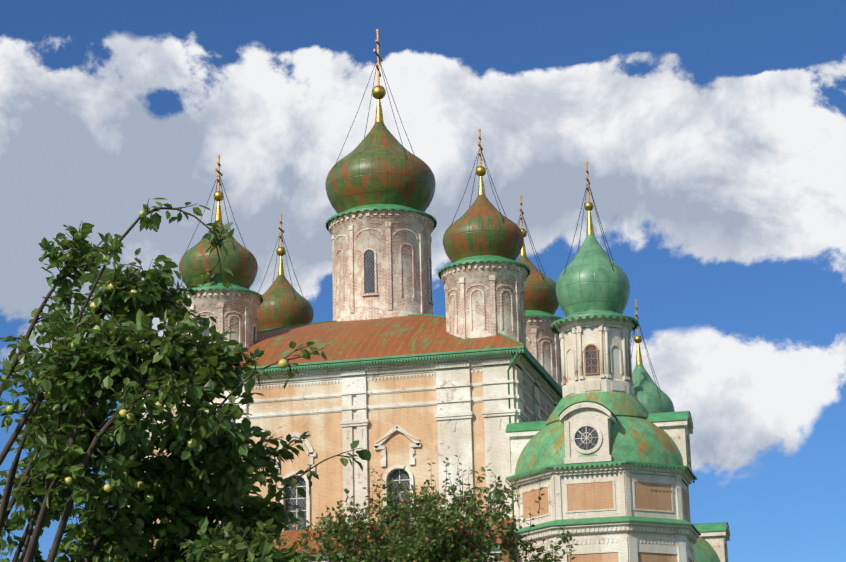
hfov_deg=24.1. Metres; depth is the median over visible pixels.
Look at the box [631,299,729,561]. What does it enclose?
chapel
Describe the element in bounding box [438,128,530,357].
tower
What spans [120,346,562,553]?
cathedral block
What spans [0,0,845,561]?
sky
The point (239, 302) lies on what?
tower
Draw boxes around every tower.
[179,155,262,349]
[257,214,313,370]
[325,29,436,320]
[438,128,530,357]
[517,195,561,387]
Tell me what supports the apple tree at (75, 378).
on the terrain
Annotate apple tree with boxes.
[0,198,370,561]
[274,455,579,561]
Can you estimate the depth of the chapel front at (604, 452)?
117.90 m
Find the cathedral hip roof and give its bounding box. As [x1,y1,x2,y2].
[180,314,524,371]
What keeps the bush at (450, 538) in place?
on the terrain
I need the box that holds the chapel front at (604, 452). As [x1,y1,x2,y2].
[505,161,700,561]
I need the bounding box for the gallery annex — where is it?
[146,518,513,561]
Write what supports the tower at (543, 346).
on the cathedral block
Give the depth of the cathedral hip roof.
129.26 m
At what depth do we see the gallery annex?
121.35 m
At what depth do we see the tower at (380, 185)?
138.56 m

